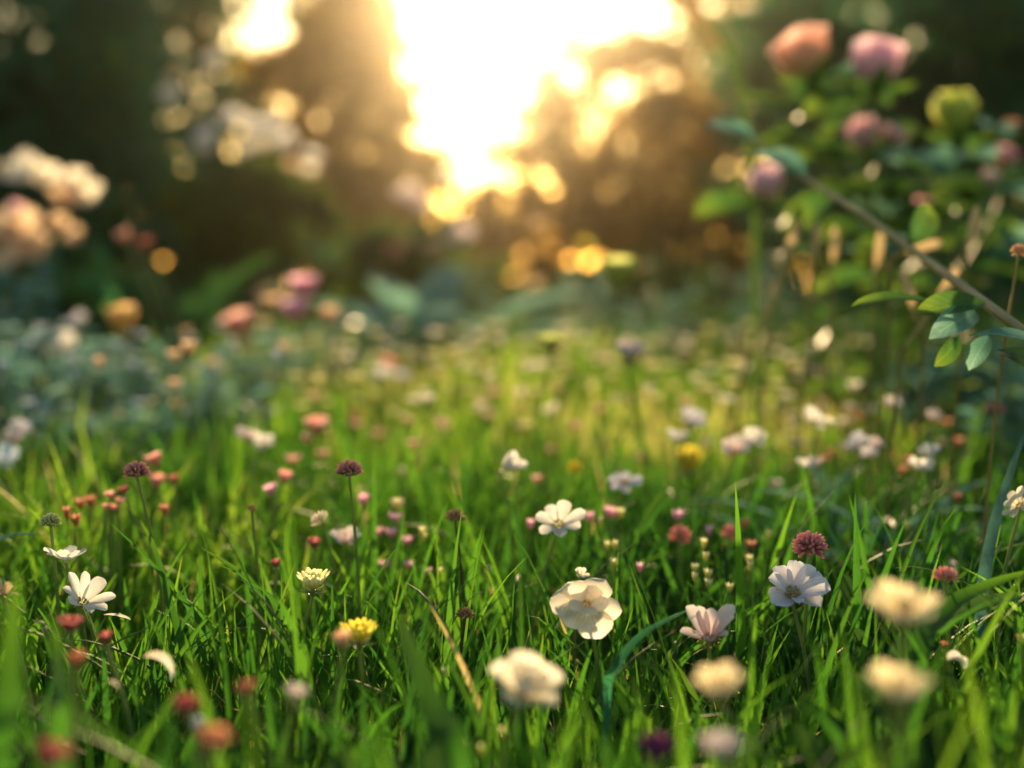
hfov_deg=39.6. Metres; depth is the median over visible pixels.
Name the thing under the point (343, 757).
leafy plant
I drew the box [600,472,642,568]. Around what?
pale lilac flower
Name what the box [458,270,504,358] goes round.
leafy plant
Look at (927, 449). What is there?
flower
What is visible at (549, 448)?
coral bud
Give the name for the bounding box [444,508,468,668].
seed head
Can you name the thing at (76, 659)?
full flower
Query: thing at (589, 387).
pale yellow bud
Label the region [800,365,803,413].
cream bloom
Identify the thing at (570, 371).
peach bud
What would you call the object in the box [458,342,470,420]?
cream bloom
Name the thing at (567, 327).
cream bloom
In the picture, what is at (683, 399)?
peach bud
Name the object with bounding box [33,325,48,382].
pale blue bud
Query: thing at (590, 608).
cream flower
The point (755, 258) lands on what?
ribbon grass
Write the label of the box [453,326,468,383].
pale yellow bud
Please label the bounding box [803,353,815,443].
cream bloom
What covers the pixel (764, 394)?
pale yellow bud
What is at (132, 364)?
pale blue bud
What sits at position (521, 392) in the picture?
cream bloom
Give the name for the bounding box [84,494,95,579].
orange bud
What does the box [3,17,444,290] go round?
backdrop tree
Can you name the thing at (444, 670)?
cream bud
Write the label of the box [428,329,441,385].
cream bloom
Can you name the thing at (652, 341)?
pale yellow bud
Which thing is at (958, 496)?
orange bud
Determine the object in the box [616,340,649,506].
full flower
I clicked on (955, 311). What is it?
leafy branch
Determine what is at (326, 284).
olive shrub
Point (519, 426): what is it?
peach bud
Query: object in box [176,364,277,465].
blue green plant
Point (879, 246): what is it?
dry grass stalk
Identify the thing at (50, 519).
green flower head
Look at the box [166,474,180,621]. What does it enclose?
full flower
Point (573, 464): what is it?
yellow bud
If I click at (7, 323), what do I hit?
pale blue bud
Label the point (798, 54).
rose bush
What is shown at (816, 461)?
flower
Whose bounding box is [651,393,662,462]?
pale yellow bud
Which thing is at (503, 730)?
cream bud
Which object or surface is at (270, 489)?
full flower
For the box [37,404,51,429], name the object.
pale blue bud
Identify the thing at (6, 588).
peach flower
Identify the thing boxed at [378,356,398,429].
full flower
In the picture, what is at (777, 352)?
cream bloom
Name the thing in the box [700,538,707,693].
cream bud
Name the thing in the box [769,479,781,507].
pinkish bud
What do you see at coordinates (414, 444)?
coral bud
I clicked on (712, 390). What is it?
pinkish bud
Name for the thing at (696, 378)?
cream bloom
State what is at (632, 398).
peach bud
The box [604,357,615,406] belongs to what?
peach bud
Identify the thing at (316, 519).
clover flower
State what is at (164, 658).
fallen petal
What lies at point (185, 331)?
tan bud
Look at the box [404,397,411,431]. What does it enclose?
pale yellow bud
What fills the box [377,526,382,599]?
pink bud
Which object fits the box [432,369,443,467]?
peach bud
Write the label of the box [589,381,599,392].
pale yellow bud
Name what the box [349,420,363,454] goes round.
coral bud
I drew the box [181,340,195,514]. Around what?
tan bud
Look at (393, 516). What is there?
pink bud
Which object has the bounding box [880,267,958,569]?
dry grass stalk
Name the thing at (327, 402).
pale yellow bud
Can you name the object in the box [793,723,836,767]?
leafy plant
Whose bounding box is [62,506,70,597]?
orange bud
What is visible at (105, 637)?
full flower
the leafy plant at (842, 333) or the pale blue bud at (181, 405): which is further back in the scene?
the leafy plant at (842, 333)
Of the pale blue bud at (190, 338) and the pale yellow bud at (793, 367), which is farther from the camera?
the pale blue bud at (190, 338)
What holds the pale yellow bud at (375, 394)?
on the ground at (270, 291)
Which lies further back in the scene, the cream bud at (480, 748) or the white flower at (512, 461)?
the white flower at (512, 461)
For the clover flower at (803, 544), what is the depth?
0.69 m
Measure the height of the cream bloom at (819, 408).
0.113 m
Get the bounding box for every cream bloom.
[332,343,344,388]
[343,353,352,452]
[346,344,354,408]
[369,354,379,442]
[380,340,393,404]
[394,323,406,366]
[408,395,421,433]
[417,389,428,435]
[422,393,434,488]
[427,360,440,378]
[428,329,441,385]
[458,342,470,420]
[460,361,468,408]
[469,365,479,448]
[471,346,484,386]
[472,331,485,396]
[475,402,486,431]
[485,372,493,434]
[494,335,504,393]
[515,389,525,472]
[522,363,532,397]
[523,337,534,371]
[530,362,543,433]
[543,363,554,432]
[556,326,564,351]
[560,325,572,359]
[577,335,589,403]
[586,349,594,371]
[594,357,601,393]
[601,356,613,424]
[612,396,622,440]
[622,338,633,412]
[644,385,653,452]
[679,344,690,391]
[682,336,692,445]
[691,374,701,428]
[704,367,717,415]
[715,395,729,467]
[723,396,733,452]
[727,331,738,373]
[738,364,750,474]
[760,348,772,386]
[773,350,782,379]
[779,392,791,498]
[784,353,792,450]
[796,373,802,406]
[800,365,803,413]
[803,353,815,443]
[818,406,826,440]
[836,418,846,459]
[846,380,861,505]
[862,405,877,483]
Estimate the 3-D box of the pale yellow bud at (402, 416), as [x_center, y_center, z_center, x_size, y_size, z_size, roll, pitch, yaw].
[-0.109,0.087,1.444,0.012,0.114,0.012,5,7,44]
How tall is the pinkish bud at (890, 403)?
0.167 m
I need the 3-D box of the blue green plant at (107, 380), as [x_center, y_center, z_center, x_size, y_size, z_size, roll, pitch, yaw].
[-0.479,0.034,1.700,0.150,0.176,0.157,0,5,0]
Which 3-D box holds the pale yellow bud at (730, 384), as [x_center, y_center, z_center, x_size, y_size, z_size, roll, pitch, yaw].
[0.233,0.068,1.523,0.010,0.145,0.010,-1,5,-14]
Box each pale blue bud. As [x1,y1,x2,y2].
[0,361,9,472]
[5,321,16,343]
[21,396,32,438]
[21,398,36,466]
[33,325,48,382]
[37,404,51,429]
[64,355,77,419]
[64,403,73,415]
[69,371,78,417]
[84,395,92,412]
[102,364,113,393]
[110,341,120,419]
[125,346,134,438]
[127,361,136,418]
[134,399,145,436]
[137,331,147,408]
[151,372,157,415]
[158,386,171,431]
[176,387,185,444]
[182,408,189,460]
[187,335,196,376]
[192,365,200,397]
[214,324,225,363]
[215,363,224,382]
[227,338,239,395]
[267,407,279,479]
[271,334,281,350]
[272,349,280,455]
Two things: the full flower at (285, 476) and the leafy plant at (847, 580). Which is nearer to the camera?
the leafy plant at (847, 580)
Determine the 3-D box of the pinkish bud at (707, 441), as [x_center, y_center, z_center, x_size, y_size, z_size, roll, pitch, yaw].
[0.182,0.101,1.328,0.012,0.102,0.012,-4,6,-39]
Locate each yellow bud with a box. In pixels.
[289,372,298,435]
[294,402,310,486]
[298,375,307,403]
[308,338,320,384]
[313,371,324,433]
[313,376,322,464]
[320,425,329,472]
[322,400,332,443]
[347,372,363,460]
[348,330,355,383]
[353,396,363,420]
[354,344,368,373]
[369,329,383,388]
[372,354,383,467]
[372,355,376,427]
[372,391,379,455]
[388,409,399,462]
[395,348,409,419]
[399,414,409,479]
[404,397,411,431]
[405,351,412,396]
[420,377,429,412]
[424,350,437,404]
[430,351,440,418]
[439,330,448,398]
[444,382,454,450]
[445,346,459,416]
[451,356,464,418]
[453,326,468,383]
[462,387,477,445]
[471,406,482,479]
[478,342,486,396]
[485,408,497,451]
[489,360,498,477]
[492,322,506,362]
[514,386,526,445]
[517,356,530,411]
[518,421,534,476]
[529,389,541,470]
[530,338,536,388]
[531,350,538,359]
[531,360,544,451]
[547,348,559,376]
[555,352,566,407]
[555,373,567,415]
[561,359,568,482]
[566,460,582,529]
[584,384,594,435]
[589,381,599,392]
[600,332,608,377]
[602,344,615,356]
[608,372,616,447]
[613,360,623,392]
[637,342,643,402]
[643,362,658,451]
[646,339,658,371]
[649,373,661,394]
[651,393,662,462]
[659,330,670,361]
[660,362,674,450]
[674,412,682,430]
[693,382,701,426]
[696,356,710,418]
[699,384,712,478]
[702,325,716,366]
[725,380,733,452]
[726,348,737,378]
[726,359,742,434]
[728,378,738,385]
[730,386,733,422]
[740,361,745,407]
[746,343,751,403]
[757,391,768,464]
[765,370,773,397]
[770,381,783,461]
[771,339,785,364]
[779,356,786,417]
[786,363,802,422]
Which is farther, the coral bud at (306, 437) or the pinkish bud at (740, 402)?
the pinkish bud at (740, 402)
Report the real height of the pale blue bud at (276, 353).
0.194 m
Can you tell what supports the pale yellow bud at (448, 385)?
on the ground at (270, 291)
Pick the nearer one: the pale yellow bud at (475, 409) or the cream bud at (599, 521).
the cream bud at (599, 521)
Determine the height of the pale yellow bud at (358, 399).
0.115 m
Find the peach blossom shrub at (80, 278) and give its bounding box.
[0,150,129,378]
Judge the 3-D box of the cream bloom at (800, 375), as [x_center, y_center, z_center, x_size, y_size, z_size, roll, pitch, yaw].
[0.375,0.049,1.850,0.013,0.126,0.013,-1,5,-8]
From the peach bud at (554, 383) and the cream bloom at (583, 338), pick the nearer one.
the peach bud at (554, 383)
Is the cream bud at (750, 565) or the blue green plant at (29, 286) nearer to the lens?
the cream bud at (750, 565)
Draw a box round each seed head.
[247,504,266,723]
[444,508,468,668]
[455,606,473,715]
[981,244,1023,554]
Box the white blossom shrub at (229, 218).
[153,49,350,334]
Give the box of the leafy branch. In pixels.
[705,112,1023,369]
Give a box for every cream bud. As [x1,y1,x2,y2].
[393,497,401,660]
[419,526,424,534]
[421,532,426,605]
[439,567,442,590]
[442,666,446,690]
[478,743,482,767]
[499,726,504,754]
[595,516,602,577]
[604,540,609,643]
[609,557,616,591]
[612,539,618,591]
[616,507,624,603]
[691,562,698,587]
[692,572,697,719]
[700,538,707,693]
[703,551,708,664]
[704,568,712,709]
[704,577,712,709]
[726,582,733,661]
[746,554,752,661]
[747,561,752,638]
[766,529,771,658]
[904,520,909,570]
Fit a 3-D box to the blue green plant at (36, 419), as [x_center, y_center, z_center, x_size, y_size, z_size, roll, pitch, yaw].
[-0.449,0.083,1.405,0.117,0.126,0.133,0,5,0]
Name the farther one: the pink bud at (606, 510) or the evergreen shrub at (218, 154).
the evergreen shrub at (218, 154)
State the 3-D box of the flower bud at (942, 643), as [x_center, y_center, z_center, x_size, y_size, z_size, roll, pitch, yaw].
[0.196,0.158,0.625,0.019,0.091,0.007,0,5,0]
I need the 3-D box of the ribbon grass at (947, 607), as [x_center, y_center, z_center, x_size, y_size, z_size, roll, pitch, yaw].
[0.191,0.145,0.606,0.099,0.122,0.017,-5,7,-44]
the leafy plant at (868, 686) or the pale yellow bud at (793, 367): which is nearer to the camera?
the leafy plant at (868, 686)
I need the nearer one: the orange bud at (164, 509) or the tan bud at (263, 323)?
the orange bud at (164, 509)
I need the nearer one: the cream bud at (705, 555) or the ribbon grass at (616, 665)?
the ribbon grass at (616, 665)
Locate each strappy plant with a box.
[692,466,932,570]
[694,455,1002,595]
[720,480,1022,597]
[759,489,1020,594]
[833,525,1016,662]
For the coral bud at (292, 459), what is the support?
on the ground at (270, 291)
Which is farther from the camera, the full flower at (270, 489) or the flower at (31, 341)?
the flower at (31, 341)
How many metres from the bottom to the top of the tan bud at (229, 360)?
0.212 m
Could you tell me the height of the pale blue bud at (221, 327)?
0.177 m
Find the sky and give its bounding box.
[0,0,1023,282]
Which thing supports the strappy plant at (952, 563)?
on the ground at (270, 291)
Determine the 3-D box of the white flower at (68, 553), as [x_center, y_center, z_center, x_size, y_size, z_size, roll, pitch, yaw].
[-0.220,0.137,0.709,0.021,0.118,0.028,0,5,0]
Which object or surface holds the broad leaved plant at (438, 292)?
on the ground at (270, 291)
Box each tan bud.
[93,356,102,492]
[165,349,181,466]
[167,378,182,481]
[169,399,184,473]
[181,328,190,372]
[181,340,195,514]
[204,359,217,403]
[229,330,229,396]
[240,340,251,398]
[255,319,271,374]
[279,342,287,434]
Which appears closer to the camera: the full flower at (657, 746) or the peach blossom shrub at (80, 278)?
the full flower at (657, 746)
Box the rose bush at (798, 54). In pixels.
[694,24,1023,470]
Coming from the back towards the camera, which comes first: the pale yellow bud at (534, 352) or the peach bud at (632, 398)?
the pale yellow bud at (534, 352)
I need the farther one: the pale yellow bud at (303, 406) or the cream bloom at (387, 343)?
the cream bloom at (387, 343)
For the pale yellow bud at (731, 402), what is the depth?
1.71 m
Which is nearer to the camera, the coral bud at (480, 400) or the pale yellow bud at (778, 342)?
the coral bud at (480, 400)
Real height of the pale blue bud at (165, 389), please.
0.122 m
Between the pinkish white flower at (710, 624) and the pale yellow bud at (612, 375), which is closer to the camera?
the pinkish white flower at (710, 624)
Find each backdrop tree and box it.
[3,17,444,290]
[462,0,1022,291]
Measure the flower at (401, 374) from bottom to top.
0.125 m
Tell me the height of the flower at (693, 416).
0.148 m
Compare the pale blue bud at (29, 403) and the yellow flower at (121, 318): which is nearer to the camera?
the pale blue bud at (29, 403)
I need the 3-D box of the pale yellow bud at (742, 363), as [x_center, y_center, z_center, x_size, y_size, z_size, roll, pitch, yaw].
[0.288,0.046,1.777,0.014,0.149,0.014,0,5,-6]
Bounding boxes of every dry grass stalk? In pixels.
[728,231,795,488]
[755,219,799,483]
[797,223,820,499]
[817,226,837,504]
[862,231,883,500]
[876,240,943,515]
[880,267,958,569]
[900,267,926,532]
[946,205,979,524]
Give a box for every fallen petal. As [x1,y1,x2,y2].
[104,613,130,619]
[144,651,174,679]
[946,650,969,668]
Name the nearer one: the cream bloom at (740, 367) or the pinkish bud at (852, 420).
the pinkish bud at (852, 420)
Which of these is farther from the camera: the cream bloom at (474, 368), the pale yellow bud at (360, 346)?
the pale yellow bud at (360, 346)
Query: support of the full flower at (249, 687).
on the ground at (270, 291)
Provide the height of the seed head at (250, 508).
0.131 m
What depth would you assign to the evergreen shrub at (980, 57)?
5.59 m
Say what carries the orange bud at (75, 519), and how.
on the ground at (270, 291)
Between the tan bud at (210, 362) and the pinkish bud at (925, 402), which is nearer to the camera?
the pinkish bud at (925, 402)
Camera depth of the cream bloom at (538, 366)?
1.56 m
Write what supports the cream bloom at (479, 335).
on the ground at (270, 291)
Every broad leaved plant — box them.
[95,251,328,374]
[284,265,593,367]
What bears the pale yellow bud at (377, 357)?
on the ground at (270, 291)
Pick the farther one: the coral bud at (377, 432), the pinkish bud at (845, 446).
the coral bud at (377, 432)
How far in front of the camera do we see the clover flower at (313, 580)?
0.67 m
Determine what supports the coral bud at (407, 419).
on the ground at (270, 291)
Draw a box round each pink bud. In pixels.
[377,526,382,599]
[378,559,389,607]
[384,527,397,650]
[388,512,402,631]
[391,499,403,605]
[401,535,412,597]
[403,560,412,607]
[425,567,431,645]
[527,518,534,618]
[585,511,594,572]
[603,505,613,659]
[609,507,617,556]
[636,561,643,686]
[672,509,684,653]
[705,524,712,568]
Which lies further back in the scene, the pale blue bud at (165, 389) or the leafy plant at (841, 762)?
the pale blue bud at (165, 389)
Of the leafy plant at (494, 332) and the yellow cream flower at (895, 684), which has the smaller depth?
the yellow cream flower at (895, 684)
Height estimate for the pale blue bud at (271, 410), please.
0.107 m
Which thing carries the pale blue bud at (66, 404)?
on the ground at (270, 291)
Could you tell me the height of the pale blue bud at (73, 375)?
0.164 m
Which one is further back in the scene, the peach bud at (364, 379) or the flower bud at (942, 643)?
the peach bud at (364, 379)
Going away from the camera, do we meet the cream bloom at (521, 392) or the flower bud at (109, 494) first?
the flower bud at (109, 494)
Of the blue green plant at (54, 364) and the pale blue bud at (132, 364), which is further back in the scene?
the blue green plant at (54, 364)
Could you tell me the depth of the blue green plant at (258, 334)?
2.37 m
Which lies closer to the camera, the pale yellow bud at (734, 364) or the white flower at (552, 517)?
the white flower at (552, 517)
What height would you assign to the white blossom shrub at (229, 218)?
0.967 m
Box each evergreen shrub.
[0,0,278,332]
[41,0,342,327]
[687,0,1023,335]
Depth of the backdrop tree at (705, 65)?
15.17 m
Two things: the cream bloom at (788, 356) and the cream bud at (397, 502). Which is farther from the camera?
the cream bloom at (788, 356)
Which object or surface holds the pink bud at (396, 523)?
on the ground at (270, 291)
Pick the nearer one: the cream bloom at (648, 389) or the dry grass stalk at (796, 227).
the dry grass stalk at (796, 227)
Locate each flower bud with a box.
[99,503,110,632]
[104,490,114,615]
[110,504,119,658]
[115,497,124,662]
[117,485,161,619]
[267,558,280,697]
[939,641,963,722]
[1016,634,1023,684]
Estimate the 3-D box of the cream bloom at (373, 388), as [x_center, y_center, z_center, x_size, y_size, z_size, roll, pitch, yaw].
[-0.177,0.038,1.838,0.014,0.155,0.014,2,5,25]
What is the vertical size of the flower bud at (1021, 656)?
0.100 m
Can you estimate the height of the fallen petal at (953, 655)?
0.008 m
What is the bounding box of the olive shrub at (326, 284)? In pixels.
[288,226,739,338]
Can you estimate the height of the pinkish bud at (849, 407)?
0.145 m
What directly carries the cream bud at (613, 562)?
on the ground at (270, 291)
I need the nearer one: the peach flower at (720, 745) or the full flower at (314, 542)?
the peach flower at (720, 745)
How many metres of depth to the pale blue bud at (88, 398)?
1.63 m
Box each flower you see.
[0,442,19,537]
[0,578,41,761]
[3,429,24,506]
[7,418,31,542]
[19,328,41,379]
[37,740,71,767]
[43,545,97,763]
[48,330,76,418]
[57,615,83,760]
[63,310,87,408]
[63,571,119,762]
[67,651,84,767]
[98,631,139,767]
[105,303,136,418]
[114,228,168,375]
[123,460,171,695]
[130,451,162,609]
[137,237,186,397]
[148,473,190,601]
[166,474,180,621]
[172,694,206,767]
[190,716,202,767]
[198,725,233,767]
[219,307,256,407]
[235,426,260,549]
[236,680,272,767]
[241,432,273,580]
[261,295,296,403]
[263,469,292,568]
[263,483,276,584]
[279,297,316,415]
[283,683,307,760]
[288,275,319,413]
[288,567,329,700]
[303,416,338,529]
[307,537,320,639]
[310,510,352,696]
[319,306,340,424]
[326,629,351,767]
[329,526,360,599]
[335,459,363,664]
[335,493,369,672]
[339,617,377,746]
[347,410,361,443]
[369,365,394,425]
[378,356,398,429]
[394,370,410,443]
[489,650,563,767]
[500,451,527,630]
[530,500,585,651]
[541,402,564,469]
[550,578,621,708]
[569,567,589,708]
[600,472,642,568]
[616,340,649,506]
[638,732,675,767]
[666,429,687,509]
[668,524,691,654]
[671,407,705,551]
[678,446,701,504]
[680,604,734,731]
[693,662,743,767]
[699,730,742,767]
[702,435,750,596]
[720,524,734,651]
[738,427,766,538]
[768,560,830,736]
[789,457,822,624]
[792,530,827,760]
[796,458,823,552]
[804,406,826,516]
[825,416,850,543]
[843,431,869,540]
[860,436,884,567]
[860,445,878,517]
[865,580,941,767]
[867,661,932,767]
[879,395,901,511]
[890,443,940,545]
[897,456,919,575]
[915,457,943,554]
[926,409,942,525]
[932,566,958,696]
[983,486,1023,708]
[984,401,1017,540]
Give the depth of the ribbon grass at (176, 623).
0.68 m
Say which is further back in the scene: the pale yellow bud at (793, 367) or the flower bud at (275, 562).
the pale yellow bud at (793, 367)
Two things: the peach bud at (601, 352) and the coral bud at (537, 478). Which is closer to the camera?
the coral bud at (537, 478)
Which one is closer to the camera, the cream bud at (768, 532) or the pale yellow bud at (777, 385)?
the cream bud at (768, 532)
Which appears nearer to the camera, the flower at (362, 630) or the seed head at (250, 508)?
the flower at (362, 630)
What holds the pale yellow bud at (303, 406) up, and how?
on the ground at (270, 291)
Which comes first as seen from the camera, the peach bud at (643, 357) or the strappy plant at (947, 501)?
the strappy plant at (947, 501)
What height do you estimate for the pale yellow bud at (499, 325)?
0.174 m
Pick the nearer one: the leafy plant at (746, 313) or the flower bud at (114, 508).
the flower bud at (114, 508)
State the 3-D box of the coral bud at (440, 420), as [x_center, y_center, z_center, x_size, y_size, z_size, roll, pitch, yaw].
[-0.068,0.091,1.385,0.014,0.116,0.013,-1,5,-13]
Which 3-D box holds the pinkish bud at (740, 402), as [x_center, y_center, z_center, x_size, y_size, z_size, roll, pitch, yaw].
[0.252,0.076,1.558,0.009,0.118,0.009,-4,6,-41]
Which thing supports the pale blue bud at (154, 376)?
on the ground at (270, 291)
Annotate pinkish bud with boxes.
[701,438,712,483]
[709,385,716,459]
[738,400,745,440]
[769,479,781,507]
[773,401,783,455]
[787,412,798,466]
[790,439,804,464]
[813,369,822,457]
[840,442,851,532]
[844,403,854,467]
[846,416,855,468]
[887,399,898,514]
[896,393,903,448]
[922,399,928,439]
[938,439,945,481]
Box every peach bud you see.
[306,391,323,461]
[360,376,370,431]
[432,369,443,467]
[437,422,451,470]
[477,362,489,398]
[481,411,495,443]
[514,423,524,459]
[547,381,561,425]
[551,386,560,460]
[565,369,577,397]
[596,350,609,374]
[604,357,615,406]
[630,397,639,445]
[638,355,649,371]
[663,346,676,373]
[669,382,679,429]
[676,395,691,477]
[679,354,689,371]
[782,374,793,420]
[797,358,803,402]
[816,398,823,439]
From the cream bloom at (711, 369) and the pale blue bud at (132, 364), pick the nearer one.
the pale blue bud at (132, 364)
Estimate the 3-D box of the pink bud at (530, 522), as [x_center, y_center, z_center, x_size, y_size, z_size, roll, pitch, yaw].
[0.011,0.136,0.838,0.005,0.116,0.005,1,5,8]
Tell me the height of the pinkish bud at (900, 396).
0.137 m
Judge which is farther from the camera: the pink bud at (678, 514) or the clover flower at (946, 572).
the pink bud at (678, 514)
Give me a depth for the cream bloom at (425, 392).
1.73 m
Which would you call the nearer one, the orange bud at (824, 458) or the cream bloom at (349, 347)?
the orange bud at (824, 458)
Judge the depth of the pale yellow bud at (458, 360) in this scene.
1.72 m
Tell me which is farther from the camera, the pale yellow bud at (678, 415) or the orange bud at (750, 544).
the pale yellow bud at (678, 415)
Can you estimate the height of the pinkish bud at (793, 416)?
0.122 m
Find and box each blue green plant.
[0,253,59,376]
[0,324,102,439]
[0,332,67,445]
[0,353,71,447]
[0,405,117,496]
[33,323,126,419]
[48,339,172,445]
[75,399,181,485]
[104,332,251,458]
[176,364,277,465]
[217,337,312,426]
[244,315,342,391]
[312,336,405,405]
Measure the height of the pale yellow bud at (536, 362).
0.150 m
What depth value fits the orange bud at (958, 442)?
1.08 m
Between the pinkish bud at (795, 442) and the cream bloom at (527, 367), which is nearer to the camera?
the pinkish bud at (795, 442)
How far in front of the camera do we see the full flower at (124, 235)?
1.96 m
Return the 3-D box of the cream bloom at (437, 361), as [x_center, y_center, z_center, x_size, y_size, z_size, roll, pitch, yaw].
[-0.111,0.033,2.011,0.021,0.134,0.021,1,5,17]
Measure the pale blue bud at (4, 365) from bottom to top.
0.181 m
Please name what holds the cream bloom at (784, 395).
on the ground at (270, 291)
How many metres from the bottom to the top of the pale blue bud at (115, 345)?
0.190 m
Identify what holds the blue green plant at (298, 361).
on the ground at (270, 291)
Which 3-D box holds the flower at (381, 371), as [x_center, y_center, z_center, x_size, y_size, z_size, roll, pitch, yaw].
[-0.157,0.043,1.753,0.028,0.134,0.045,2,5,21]
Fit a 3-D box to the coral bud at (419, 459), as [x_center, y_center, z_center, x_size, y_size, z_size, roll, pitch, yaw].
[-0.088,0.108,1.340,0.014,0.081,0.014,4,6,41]
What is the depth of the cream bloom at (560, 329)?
2.31 m
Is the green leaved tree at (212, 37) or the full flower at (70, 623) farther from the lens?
the green leaved tree at (212, 37)
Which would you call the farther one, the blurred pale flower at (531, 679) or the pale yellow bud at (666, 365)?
the pale yellow bud at (666, 365)
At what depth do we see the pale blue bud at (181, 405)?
1.75 m
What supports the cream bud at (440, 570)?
on the ground at (270, 291)
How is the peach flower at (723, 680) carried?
on the ground at (270, 291)
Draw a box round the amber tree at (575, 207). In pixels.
[452,0,786,296]
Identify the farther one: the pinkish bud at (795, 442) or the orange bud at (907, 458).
the pinkish bud at (795, 442)
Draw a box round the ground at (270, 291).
[22,283,1023,767]
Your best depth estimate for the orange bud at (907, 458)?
1.00 m
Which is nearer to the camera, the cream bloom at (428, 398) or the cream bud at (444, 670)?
the cream bud at (444, 670)
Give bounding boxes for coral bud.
[285,454,301,540]
[301,433,312,536]
[316,449,327,543]
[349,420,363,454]
[369,430,384,453]
[405,417,414,446]
[406,439,421,469]
[415,456,424,471]
[435,417,448,483]
[475,398,488,417]
[485,388,501,476]
[531,474,541,583]
[545,446,556,502]
[570,421,579,445]
[594,405,606,452]
[635,453,642,481]
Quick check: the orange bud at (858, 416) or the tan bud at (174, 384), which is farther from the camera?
the orange bud at (858, 416)
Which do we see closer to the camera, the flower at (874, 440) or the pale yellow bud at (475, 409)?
the flower at (874, 440)
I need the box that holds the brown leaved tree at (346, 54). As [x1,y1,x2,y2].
[231,0,514,289]
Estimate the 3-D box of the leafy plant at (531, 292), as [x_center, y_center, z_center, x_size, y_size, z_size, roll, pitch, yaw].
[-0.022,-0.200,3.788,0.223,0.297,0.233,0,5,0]
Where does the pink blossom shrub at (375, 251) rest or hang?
on the ground at (270, 291)
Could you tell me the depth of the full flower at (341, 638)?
0.52 m
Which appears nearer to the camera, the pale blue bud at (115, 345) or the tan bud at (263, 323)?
the pale blue bud at (115, 345)
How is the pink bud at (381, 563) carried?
on the ground at (270, 291)
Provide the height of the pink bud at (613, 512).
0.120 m
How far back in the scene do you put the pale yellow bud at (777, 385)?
1.48 m
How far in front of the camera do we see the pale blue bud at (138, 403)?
1.43 m
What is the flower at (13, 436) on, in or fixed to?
on the ground at (270, 291)
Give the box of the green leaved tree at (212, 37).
[150,0,339,292]
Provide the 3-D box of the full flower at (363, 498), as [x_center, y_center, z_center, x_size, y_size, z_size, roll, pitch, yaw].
[-0.097,0.125,0.859,0.023,0.118,0.008,0,5,0]
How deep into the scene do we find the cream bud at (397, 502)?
0.87 m
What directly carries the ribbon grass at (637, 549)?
on the ground at (270, 291)
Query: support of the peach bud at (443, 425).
on the ground at (270, 291)
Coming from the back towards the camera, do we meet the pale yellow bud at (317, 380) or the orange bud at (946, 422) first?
the pale yellow bud at (317, 380)
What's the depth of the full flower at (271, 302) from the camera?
1.85 m
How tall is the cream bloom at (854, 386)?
0.162 m
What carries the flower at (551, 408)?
on the ground at (270, 291)
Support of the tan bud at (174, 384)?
on the ground at (270, 291)
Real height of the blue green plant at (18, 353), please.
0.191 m
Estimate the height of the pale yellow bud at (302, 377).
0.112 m
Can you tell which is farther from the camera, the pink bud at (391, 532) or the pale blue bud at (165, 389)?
the pale blue bud at (165, 389)
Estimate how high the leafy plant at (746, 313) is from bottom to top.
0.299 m
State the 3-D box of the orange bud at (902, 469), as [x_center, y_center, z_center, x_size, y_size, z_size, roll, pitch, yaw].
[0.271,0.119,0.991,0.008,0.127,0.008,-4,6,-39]
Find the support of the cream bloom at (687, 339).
on the ground at (270, 291)
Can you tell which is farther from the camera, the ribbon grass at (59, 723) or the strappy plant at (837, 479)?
the strappy plant at (837, 479)
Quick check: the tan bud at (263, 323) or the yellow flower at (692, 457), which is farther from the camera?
the tan bud at (263, 323)
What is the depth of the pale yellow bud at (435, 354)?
1.63 m
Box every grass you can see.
[0,533,42,540]
[0,569,21,767]
[49,613,69,767]
[140,520,195,735]
[202,548,307,744]
[398,613,473,767]
[602,604,700,762]
[631,485,669,656]
[693,4,758,466]
[874,592,1023,744]
[908,571,1023,709]
[974,433,1023,705]
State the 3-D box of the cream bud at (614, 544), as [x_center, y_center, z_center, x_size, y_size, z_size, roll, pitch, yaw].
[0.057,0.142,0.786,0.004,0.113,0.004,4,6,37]
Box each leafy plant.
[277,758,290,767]
[328,744,393,767]
[383,310,460,380]
[416,716,447,767]
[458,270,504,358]
[464,253,544,350]
[475,317,529,367]
[510,279,581,359]
[538,740,870,767]
[563,266,647,371]
[601,283,710,379]
[637,263,721,364]
[666,305,762,392]
[708,249,813,374]
[738,287,848,402]
[776,573,1016,726]
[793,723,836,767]
[802,300,919,456]
[813,670,1023,767]
[871,315,1023,479]
[956,338,1023,490]
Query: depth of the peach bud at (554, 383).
1.91 m
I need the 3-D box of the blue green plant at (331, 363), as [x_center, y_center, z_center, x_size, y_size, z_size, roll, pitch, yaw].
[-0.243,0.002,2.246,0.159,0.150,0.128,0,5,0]
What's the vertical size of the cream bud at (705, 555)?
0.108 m
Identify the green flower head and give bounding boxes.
[39,512,61,640]
[529,333,566,487]
[574,255,636,447]
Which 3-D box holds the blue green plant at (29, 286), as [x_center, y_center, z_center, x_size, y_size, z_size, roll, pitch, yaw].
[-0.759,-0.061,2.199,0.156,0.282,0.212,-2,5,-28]
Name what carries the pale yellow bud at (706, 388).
on the ground at (270, 291)
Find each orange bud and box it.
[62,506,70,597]
[70,513,81,629]
[74,497,85,603]
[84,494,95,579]
[158,503,169,610]
[740,518,749,573]
[745,539,757,619]
[819,455,830,509]
[826,447,834,533]
[851,412,863,455]
[898,465,908,520]
[903,455,915,539]
[941,418,952,483]
[951,436,963,538]
[953,491,963,554]
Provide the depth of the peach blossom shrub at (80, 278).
2.39 m
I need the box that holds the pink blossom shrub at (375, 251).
[328,167,592,314]
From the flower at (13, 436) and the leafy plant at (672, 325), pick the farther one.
the leafy plant at (672, 325)

